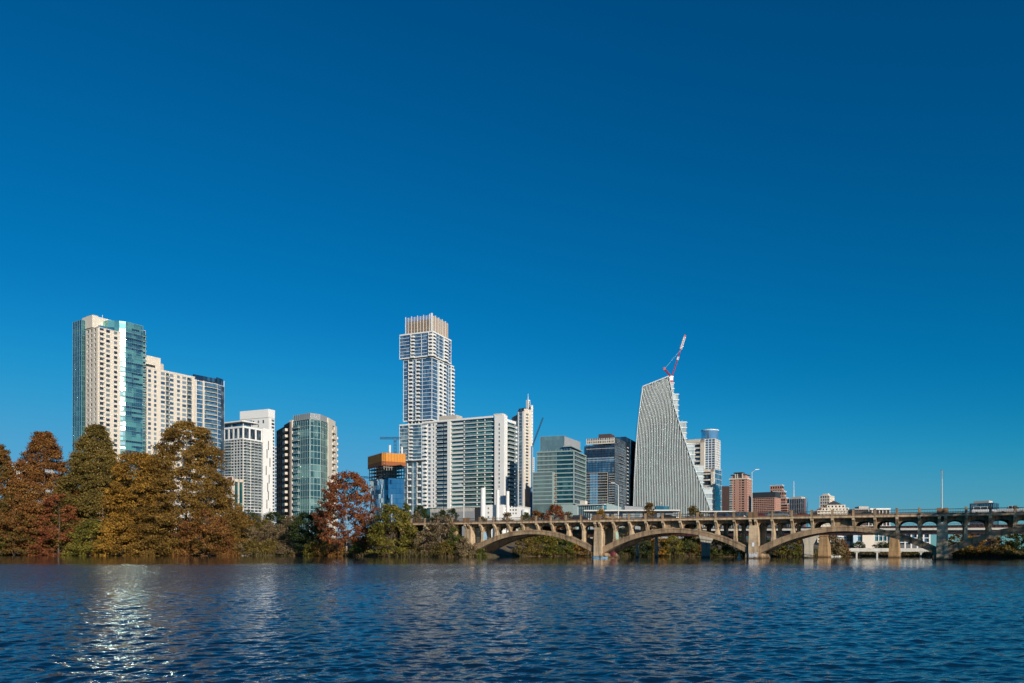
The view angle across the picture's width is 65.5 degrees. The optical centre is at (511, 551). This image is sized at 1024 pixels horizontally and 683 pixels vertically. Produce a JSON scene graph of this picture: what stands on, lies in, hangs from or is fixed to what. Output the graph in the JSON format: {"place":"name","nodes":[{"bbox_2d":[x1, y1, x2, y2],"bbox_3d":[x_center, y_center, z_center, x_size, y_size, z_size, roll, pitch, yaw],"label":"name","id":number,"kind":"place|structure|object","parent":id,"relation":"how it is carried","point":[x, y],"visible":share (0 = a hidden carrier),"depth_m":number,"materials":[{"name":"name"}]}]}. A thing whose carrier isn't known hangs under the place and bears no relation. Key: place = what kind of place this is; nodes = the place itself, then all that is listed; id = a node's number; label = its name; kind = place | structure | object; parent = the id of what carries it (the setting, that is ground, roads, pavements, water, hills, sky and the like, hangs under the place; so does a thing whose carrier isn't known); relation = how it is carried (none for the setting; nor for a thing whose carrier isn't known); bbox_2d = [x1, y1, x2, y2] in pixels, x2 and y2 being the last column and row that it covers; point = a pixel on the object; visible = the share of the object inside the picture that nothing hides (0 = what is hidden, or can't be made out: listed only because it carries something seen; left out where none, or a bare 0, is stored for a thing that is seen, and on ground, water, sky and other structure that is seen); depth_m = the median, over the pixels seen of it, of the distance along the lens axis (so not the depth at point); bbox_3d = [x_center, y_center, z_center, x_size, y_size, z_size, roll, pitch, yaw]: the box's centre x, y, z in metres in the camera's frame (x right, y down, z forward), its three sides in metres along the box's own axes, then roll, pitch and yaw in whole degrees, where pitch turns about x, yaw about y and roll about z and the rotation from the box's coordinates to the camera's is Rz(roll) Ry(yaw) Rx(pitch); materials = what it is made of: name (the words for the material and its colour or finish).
{"place":"outdoors","nodes":[
{"label":"outdoors","id":0,"kind":"place"},
{"bbox_2d":[276,413,337,537],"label":"curved glass tower","id":1,"kind":"structure","parent":0,"point":[306,455],"depth_m":406.10,"materials":[{"name":"glass"}]},
{"bbox_2d":[422,413,516,536],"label":"white slab block","id":2,"kind":"structure","parent":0,"point":[473,455],"depth_m":532.11,"materials":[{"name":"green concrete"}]},
{"bbox_2d":[486,505,530,536],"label":"building","id":3,"kind":"structure","parent":0,"point":[515,511],"depth_m":440.87,"materials":[{"name":"concrete"}]},
{"bbox_2d":[0,555,1023,682],"bbox_3d":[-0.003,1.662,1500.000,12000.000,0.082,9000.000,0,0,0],"label":"water","id":4,"kind":"structure","parent":0,"point":[271,619],"depth_m":19.30,"materials":[{"name":"blue liquid"}]},
{"bbox_2d":[513,537,542,554],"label":"bank bush","id":5,"kind":"object","parent":4,"relation":"on","point":[530,547],"visible":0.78,"depth_m":267.24,"materials":[{"name":"green plant"}]},
{"bbox_2d":[525,535,557,554],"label":"bank bush","id":6,"kind":"object","parent":4,"relation":"on","point":[542,541],"visible":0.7,"depth_m":270.06,"materials":[{"name":"green plant"}]},
{"bbox_2d":[548,536,577,554],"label":"bank bush","id":7,"kind":"object","parent":4,"relation":"on","point":[561,549],"visible":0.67,"depth_m":271.21,"materials":[{"name":"green plant"}]},
{"bbox_2d":[624,540,654,554],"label":"bank bush","id":8,"kind":"object","parent":4,"relation":"on","point":[645,547],"visible":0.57,"depth_m":272.37,"materials":[{"name":"green plant"}]},
{"bbox_2d":[648,536,668,554],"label":"bank bush","id":9,"kind":"object","parent":4,"relation":"on","point":[660,541],"visible":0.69,"depth_m":273.18,"materials":[{"name":"green plant"}]},
{"bbox_2d":[661,534,684,554],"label":"bank bush","id":10,"kind":"object","parent":4,"relation":"on","point":[677,543],"visible":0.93,"depth_m":272.58,"materials":[{"name":"green plant"}]},
{"bbox_2d":[676,536,700,554],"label":"bank bush","id":11,"kind":"object","parent":4,"relation":"on","point":[688,544],"visible":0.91,"depth_m":273.55,"materials":[{"name":"green plant"}]},
{"bbox_2d":[710,539,727,554],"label":"bank bush","id":12,"kind":"object","parent":4,"relation":"on","point":[715,548],"visible":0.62,"depth_m":274.42,"materials":[{"name":"green plant"}]},
{"bbox_2d":[720,536,745,554],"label":"bank bush","id":13,"kind":"object","parent":4,"relation":"on","point":[730,548],"visible":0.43,"depth_m":273.69,"materials":[{"name":"green plant"}]},
{"bbox_2d":[549,523,1023,557],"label":"footbridge","id":14,"kind":"object","parent":4,"relation":"in","point":[808,543],"visible":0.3,"depth_m":220.69,"materials":[{"name":"concrete"}]},
{"bbox_2d":[781,541,802,554],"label":"bank bush","id":15,"kind":"object","parent":4,"relation":"on","point":[796,552],"visible":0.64,"depth_m":276.09,"materials":[{"name":"green plant"}]},
{"bbox_2d":[830,535,845,554],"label":"bank bush","id":16,"kind":"object","parent":4,"relation":"on","point":[836,539],"visible":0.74,"depth_m":284.74,"materials":[{"name":"brown plant"}]},
{"bbox_2d":[845,548,927,556],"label":"boardwalk","id":17,"kind":"structure","parent":4,"relation":"on","point":[920,551],"depth_m":294.62,"materials":[{"name":"concrete"}]},
{"bbox_2d":[952,546,974,555],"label":"bank bush","id":18,"kind":"object","parent":4,"relation":"on","point":[965,549],"visible":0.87,"depth_m":245.36,"materials":[{"name":"green plant"}]},
{"bbox_2d":[969,544,995,555],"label":"bank bush","id":19,"kind":"object","parent":4,"relation":"on","point":[977,551],"visible":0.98,"depth_m":242.75,"materials":[{"name":"orange plant"}]},
{"bbox_2d":[989,544,1018,555],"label":"bank bush","id":20,"kind":"object","parent":4,"relation":"on","point":[1005,547],"visible":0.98,"depth_m":239.64,"materials":[{"name":"green plant"}]},
{"bbox_2d":[0,0,1023,548],"label":"sky","id":21,"kind":"structure","parent":0,"point":[825,198],"materials":[{"name":"blue"}]},
{"bbox_2d":[119,536,1021,557],"bbox_3d":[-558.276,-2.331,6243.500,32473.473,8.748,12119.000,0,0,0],"label":"ground","id":22,"kind":"structure","parent":0,"point":[505,551],"depth_m":280.31,"materials":[{"name":"soil"}]},
{"bbox_2d":[0,444,36,550],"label":"cypress tree","id":23,"kind":"object","parent":22,"relation":"on","point":[6,473],"visible":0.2,"depth_m":277.54,"materials":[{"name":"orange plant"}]},
{"bbox_2d":[0,495,50,554],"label":"cypress tree","id":24,"kind":"object","parent":22,"relation":"on","point":[14,517],"visible":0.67,"depth_m":265.29,"materials":[{"name":"brown plant"}]},
{"bbox_2d":[0,431,100,553],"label":"cypress tree","id":25,"kind":"object","parent":22,"relation":"on","point":[31,488],"visible":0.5,"depth_m":275.69,"materials":[{"name":"orange plant"}]},
{"bbox_2d":[24,493,86,555],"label":"cypress tree","id":26,"kind":"object","parent":22,"relation":"on","point":[49,535],"visible":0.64,"depth_m":266.38,"materials":[{"name":"orange plant"}]},
{"bbox_2d":[33,424,133,548],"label":"cypress tree","id":27,"kind":"object","parent":22,"relation":"on","point":[94,481],"visible":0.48,"depth_m":278.42,"materials":[{"name":"green plant"}]},
{"bbox_2d":[60,519,118,555],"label":"cypress tree","id":28,"kind":"object","parent":22,"relation":"on","point":[78,548],"visible":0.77,"depth_m":262.44,"materials":[{"name":"green plant"}]},
{"bbox_2d":[72,315,146,520],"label":"residential tower","id":29,"kind":"structure","parent":22,"relation":"on","point":[109,370],"depth_m":568.19,"materials":[{"name":"beige glass"}]},
{"bbox_2d":[86,510,152,555],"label":"cypress tree","id":30,"kind":"object","parent":22,"relation":"on","point":[107,530],"visible":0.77,"depth_m":262.07,"materials":[{"name":"gold plant"}]},
{"bbox_2d":[98,450,179,551],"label":"broadleaf tree","id":31,"kind":"object","parent":22,"relation":"on","point":[122,469],"visible":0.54,"depth_m":266.25,"materials":[{"name":"gold plant"}]},
{"bbox_2d":[129,506,187,555],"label":"cypress tree","id":32,"kind":"object","parent":22,"relation":"on","point":[153,553],"visible":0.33,"depth_m":263.52,"materials":[{"name":"orange plant"}]},
{"bbox_2d":[145,355,223,529],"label":"residential slab","id":33,"kind":"structure","parent":22,"relation":"on","point":[172,397],"depth_m":610.23,"materials":[{"name":"beige glass"}]},
{"bbox_2d":[120,419,255,555],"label":"cypress tree","id":34,"kind":"object","parent":22,"relation":"on","point":[211,490],"visible":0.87,"depth_m":269.47,"materials":[{"name":"orange plant"}]},
{"bbox_2d":[169,509,238,555],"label":"cypress tree","id":35,"kind":"object","parent":22,"relation":"on","point":[214,527],"visible":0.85,"depth_m":264.23,"materials":[{"name":"orange plant"}]},
{"bbox_2d":[211,476,243,516],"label":"tan building","id":36,"kind":"structure","parent":22,"relation":"on","point":[238,489],"depth_m":432.73,"materials":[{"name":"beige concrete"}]},
{"bbox_2d":[237,526,258,548],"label":"bush","id":37,"kind":"object","parent":22,"relation":"on","point":[248,534],"visible":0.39,"depth_m":290.22,"materials":[{"name":"green plant"}]},
{"bbox_2d":[224,420,272,527],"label":"white balcony block","id":38,"kind":"structure","parent":22,"relation":"on","point":[248,449],"depth_m":699.04,"materials":[{"name":"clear glass"}]},
{"bbox_2d":[243,539,267,553],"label":"bush","id":39,"kind":"object","parent":22,"relation":"on","point":[252,544],"visible":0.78,"depth_m":279.13,"materials":[{"name":"green plant"}]},
{"bbox_2d":[240,409,274,527],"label":"white tower","id":40,"kind":"structure","parent":22,"relation":"on","point":[264,418],"depth_m":745.63,"materials":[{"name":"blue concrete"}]},
{"bbox_2d":[240,514,275,542],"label":"bush","id":41,"kind":"object","parent":22,"relation":"on","point":[257,525],"visible":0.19,"depth_m":298.78,"materials":[{"name":"green plant"}]},
{"bbox_2d":[258,539,278,552],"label":"bush","id":42,"kind":"object","parent":22,"relation":"on","point":[268,545],"visible":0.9,"depth_m":278.57,"materials":[{"name":"green plant"}]},
{"bbox_2d":[250,522,287,549],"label":"bush","id":43,"kind":"object","parent":22,"relation":"on","point":[266,529],"visible":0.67,"depth_m":287.62,"materials":[{"name":"brown plant"}]},
{"bbox_2d":[259,511,288,541],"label":"bush","id":44,"kind":"object","parent":22,"relation":"on","point":[271,515],"visible":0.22,"depth_m":306.54,"materials":[{"name":"green plant"}]},
{"bbox_2d":[275,541,297,553],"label":"bush","id":45,"kind":"object","parent":22,"relation":"on","point":[280,546],"visible":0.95,"depth_m":277.31,"materials":[{"name":"brown plant"}]},
{"bbox_2d":[272,528,302,549],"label":"bush","id":46,"kind":"object","parent":22,"relation":"on","point":[283,537],"visible":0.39,"depth_m":284.16,"materials":[{"name":"brown plant"}]},
{"bbox_2d":[274,514,303,543],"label":"bush","id":47,"kind":"object","parent":22,"relation":"on","point":[286,521],"visible":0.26,"depth_m":301.38,"materials":[{"name":"brown plant"}]},
{"bbox_2d":[285,511,323,554],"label":"evergreen tree","id":48,"kind":"object","parent":22,"relation":"on","point":[295,535],"visible":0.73,"depth_m":271.34,"materials":[{"name":"green plant"}]},
{"bbox_2d":[302,541,319,555],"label":"bush","id":49,"kind":"object","parent":22,"relation":"on","point":[308,545],"visible":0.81,"depth_m":266.58,"materials":[{"name":"green plant"}]},
{"bbox_2d":[306,506,332,545],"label":"tree","id":50,"kind":"object","parent":22,"relation":"on","point":[316,510],"visible":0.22,"depth_m":276.67,"materials":[{"name":"green plant"}]},
{"bbox_2d":[312,541,334,555],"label":"bush","id":51,"kind":"object","parent":22,"relation":"on","point":[324,545],"visible":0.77,"depth_m":264.64,"materials":[{"name":"green plant"}]},
{"bbox_2d":[328,543,348,555],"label":"bush","id":52,"kind":"object","parent":22,"relation":"on","point":[338,552],"visible":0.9,"depth_m":258.62,"materials":[{"name":"orange plant"}]},
{"bbox_2d":[311,470,380,551],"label":"cypress tree","id":53,"kind":"object","parent":22,"relation":"on","point":[358,481],"visible":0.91,"depth_m":256.67,"materials":[{"name":"red plant"}]},
{"bbox_2d":[348,540,371,552],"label":"bush","id":54,"kind":"object","parent":22,"relation":"on","point":[354,547],"visible":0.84,"depth_m":252.53,"materials":[{"name":"green plant"}]},
{"bbox_2d":[354,516,375,548],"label":"tree","id":55,"kind":"object","parent":22,"relation":"on","point":[358,532],"visible":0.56,"depth_m":252.23,"materials":[{"name":"orange plant"}]},
{"bbox_2d":[368,445,412,522],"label":"tower under construction","id":56,"kind":"structure","parent":22,"relation":"on","point":[386,483],"depth_m":626.24,"materials":[{"name":"blue glass"}]},
{"bbox_2d":[366,503,414,553],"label":"broadleaf tree","id":57,"kind":"object","parent":22,"relation":"on","point":[381,527],"visible":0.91,"depth_m":240.01,"materials":[{"name":"green plant"}]},
{"bbox_2d":[399,522,422,552],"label":"bush","id":58,"kind":"object","parent":22,"relation":"on","point":[413,530],"visible":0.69,"depth_m":239.56,"materials":[{"name":"green plant"}]},
{"bbox_2d":[410,511,423,530],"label":"tree","id":59,"kind":"object","parent":22,"relation":"on","point":[416,516],"visible":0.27,"depth_m":288.77,"materials":[{"name":"brown plant"}]},
{"bbox_2d":[413,505,429,528],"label":"tree","id":60,"kind":"object","parent":22,"relation":"on","point":[422,511],"visible":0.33,"depth_m":348.94,"materials":[{"name":"green plant"}]},
{"bbox_2d":[410,530,438,552],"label":"bush","id":61,"kind":"object","parent":22,"relation":"on","point":[418,540],"visible":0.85,"depth_m":237.28,"materials":[{"name":"brown plant"}]},
{"bbox_2d":[399,313,454,529],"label":"stacked tower","id":62,"kind":"structure","parent":22,"relation":"on","point":[428,370],"depth_m":714.04,"materials":[{"name":"white glass"}]},
{"bbox_2d":[421,514,455,550],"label":"tree","id":63,"kind":"object","parent":22,"relation":"on","point":[435,536],"visible":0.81,"depth_m":235.14,"materials":[{"name":"brown plant"}]},
{"bbox_2d":[430,540,455,554],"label":"bush","id":64,"kind":"object","parent":22,"relation":"on","point":[440,549],"visible":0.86,"depth_m":231.73,"materials":[{"name":"green plant"}]},
{"bbox_2d":[445,508,458,533],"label":"tree","id":65,"kind":"object","parent":22,"relation":"on","point":[452,511],"visible":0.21,"depth_m":352.35,"materials":[{"name":"green plant"}]},
{"bbox_2d":[445,527,463,554],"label":"bush","id":66,"kind":"object","parent":22,"relation":"on","point":[455,537],"visible":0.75,"depth_m":232.47,"materials":[{"name":"green plant"}]},
{"bbox_2d":[454,537,478,556],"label":"bush","id":67,"kind":"object","parent":22,"relation":"on","point":[468,546],"visible":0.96,"depth_m":230.18,"materials":[{"name":"brown plant"}]},
{"bbox_2d":[475,548,487,556],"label":"bush","id":68,"kind":"object","parent":22,"relation":"on","point":[480,553],"visible":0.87,"depth_m":230.80,"materials":[{"name":"green plant"}]},
{"bbox_2d":[480,488,485,517],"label":"chimney stack","id":69,"kind":"object","parent":22,"relation":"on","point":[482,501],"visible":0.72,"depth_m":426.93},
{"bbox_2d":[496,490,498,519],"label":"chimney stack","id":70,"kind":"object","parent":22,"relation":"on","point":[497,504],"visible":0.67,"depth_m":427.18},
{"bbox_2d":[17,546,1023,557],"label":"reeds","id":71,"kind":"object","parent":22,"relation":"on","point":[687,553],"visible":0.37,"depth_m":271.89,"materials":[{"name":"green plant"}]},
{"bbox_2d":[512,399,532,506],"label":"spired tower","id":72,"kind":"structure","parent":22,"relation":"on","point":[523,418],"depth_m":642.77,"materials":[{"name":"white concrete"}]},
{"bbox_2d":[525,488,532,516],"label":"brick sliver building","id":73,"kind":"structure","parent":22,"relation":"on","point":[528,497],"depth_m":563.37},
{"bbox_2d":[531,417,542,516],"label":"crane boom","id":74,"kind":"object","parent":22,"relation":"on","point":[532,467],"visible":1,"depth_m":559.40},
{"bbox_2d":[528,510,545,540],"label":"tree","id":75,"kind":"object","parent":22,"relation":"on","point":[536,513],"visible":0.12,"depth_m":303.36,"materials":[{"name":"orange plant"}]},
{"bbox_2d":[543,504,564,541],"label":"tree","id":76,"kind":"object","parent":22,"relation":"on","point":[556,509],"visible":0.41,"depth_m":298.45,"materials":[{"name":"orange plant"}]},
{"bbox_2d":[533,435,586,528],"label":"green glass office","id":77,"kind":"structure","parent":22,"relation":"on","point":[559,476],"depth_m":483.45,"materials":[{"name":"glass"}]},
{"bbox_2d":[584,434,634,509],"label":"dark glass office","id":78,"kind":"structure","parent":22,"relation":"on","point":[609,458],"depth_m":564.87,"materials":[{"name":"glass"}]},
{"bbox_2d":[642,502,656,541],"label":"tree","id":79,"kind":"object","parent":22,"relation":"on","point":[648,507],"visible":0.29,"depth_m":299.20,"materials":[{"name":"orange plant"}]},
{"bbox_2d":[681,505,704,541],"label":"tree","id":80,"kind":"object","parent":22,"relation":"on","point":[692,509],"visible":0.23,"depth_m":299.07,"materials":[{"name":"green plant"}]},
{"bbox_2d":[366,505,1023,559],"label":"arch bridge","id":81,"kind":"structure","parent":22,"relation":"on","point":[605,542],"depth_m":201.65,"materials":[{"name":"concrete"}]},
{"bbox_2d":[700,511,734,527],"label":"flat roofed kiosk","id":82,"kind":"object","parent":22,"relation":"on","point":[709,514],"visible":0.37,"depth_m":370.51,"materials":[{"name":"metal"}]},
{"bbox_2d":[722,486,729,510],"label":"brown office block","id":83,"kind":"structure","parent":22,"relation":"on","point":[725,498],"depth_m":800.98,"materials":[{"name":"stone"}]},
{"bbox_2d":[533,524,1023,557],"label":"railway bridge","id":84,"kind":"structure","parent":22,"relation":"on","point":[824,549],"depth_m":243.04,"materials":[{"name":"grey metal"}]},
{"bbox_2d":[789,492,807,526],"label":"dark glass block","id":85,"kind":"structure","parent":22,"relation":"on","point":[797,505],"depth_m":623.54,"materials":[{"name":"grey glass"}]},
{"bbox_2d":[819,494,833,507],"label":"cream hotel tower","id":86,"kind":"structure","parent":22,"relation":"on","point":[825,499],"depth_m":903.99,"materials":[{"name":"white concrete"}]},
{"bbox_2d":[831,535,849,547],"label":"white grid building","id":87,"kind":"structure","parent":22,"relation":"on","point":[846,538],"depth_m":349.99,"materials":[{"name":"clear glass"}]},
{"bbox_2d":[848,541,865,547],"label":"bank bush","id":88,"kind":"object","parent":22,"relation":"on","point":[859,543],"visible":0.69,"depth_m":323.99,"materials":[{"name":"green plant"}]},
{"bbox_2d":[900,535,930,547],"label":"teal windowed building","id":89,"kind":"structure","parent":22,"relation":"on","point":[925,538],"depth_m":340.22,"materials":[{"name":"blue concrete"}]},
{"bbox_2d":[948,534,972,554],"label":"bank bush","id":90,"kind":"object","parent":22,"relation":"on","point":[953,537],"visible":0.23,"depth_m":249.79,"materials":[{"name":"orange plant"}]},
{"bbox_2d":[976,536,1002,549],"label":"bank bush","id":91,"kind":"object","parent":22,"relation":"on","point":[994,544],"visible":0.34,"depth_m":249.54,"materials":[{"name":"brown plant"}]},
{"bbox_2d":[989,534,1020,550],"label":"bank bush","id":92,"kind":"object","parent":22,"relation":"on","point":[1005,536],"visible":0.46,"depth_m":249.03,"materials":[{"name":"plant"}]},
{"bbox_2d":[1005,534,1023,551],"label":"bank bush","id":93,"kind":"object","parent":22,"relation":"on","point":[1016,538],"visible":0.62,"depth_m":244.67,"materials":[{"name":"green plant"}]},
{"bbox_2d":[575,501,605,528],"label":"glass pavilion","id":94,"kind":"structure","parent":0,"point":[583,506],"depth_m":425.50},
{"bbox_2d":[584,503,679,538],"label":"flat roofed hall","id":95,"kind":"structure","parent":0,"point":[627,510],"depth_m":382.46,"materials":[{"name":"beige stone"}]},
{"bbox_2d":[633,376,712,538],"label":"finned sail tower","id":96,"kind":"structure","parent":0,"point":[668,472],"depth_m":607.46,"materials":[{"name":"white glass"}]},
{"bbox_2d":[663,335,685,381],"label":"luffing crane","id":97,"kind":"object","parent":96,"relation":"on","point":[677,359],"visible":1,"depth_m":617.53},
{"bbox_2d":[686,429,721,510],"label":"cream framed tower","id":98,"kind":"structure","parent":0,"point":[708,450],"depth_m":698.00,"materials":[{"name":"white glass"}]},
{"bbox_2d":[729,472,750,538],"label":"pink brick tower","id":99,"kind":"structure","parent":0,"point":[740,493],"depth_m":653.35,"materials":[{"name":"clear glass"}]},
{"bbox_2d":[752,492,780,538],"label":"pink brick block","id":100,"kind":"structure","parent":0,"point":[765,501],"depth_m":604.87,"materials":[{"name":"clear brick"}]},
{"bbox_2d":[770,485,788,536],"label":"pink stepped tower","id":101,"kind":"structure","parent":0,"point":[784,499],"depth_m":628.97,"materials":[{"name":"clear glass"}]},
{"bbox_2d":[813,501,848,545],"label":"pyramid roofed building","id":102,"kind":"structure","parent":0,"point":[836,506],"depth_m":522.03,"materials":[{"name":"beige glass"}]},
{"bbox_2d":[848,506,890,525],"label":"long white building","id":103,"kind":"structure","parent":0,"point":[886,510],"depth_m":431.13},
{"bbox_2d":[850,535,889,547],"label":"cream gallery building","id":104,"kind":"structure","parent":0,"point":[869,541],"depth_m":345.06,"materials":[{"name":"beige glass"}]},
{"bbox_2d":[970,501,998,546],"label":"beige topped glass block","id":105,"kind":"structure","parent":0,"point":[984,504],"depth_m":707.25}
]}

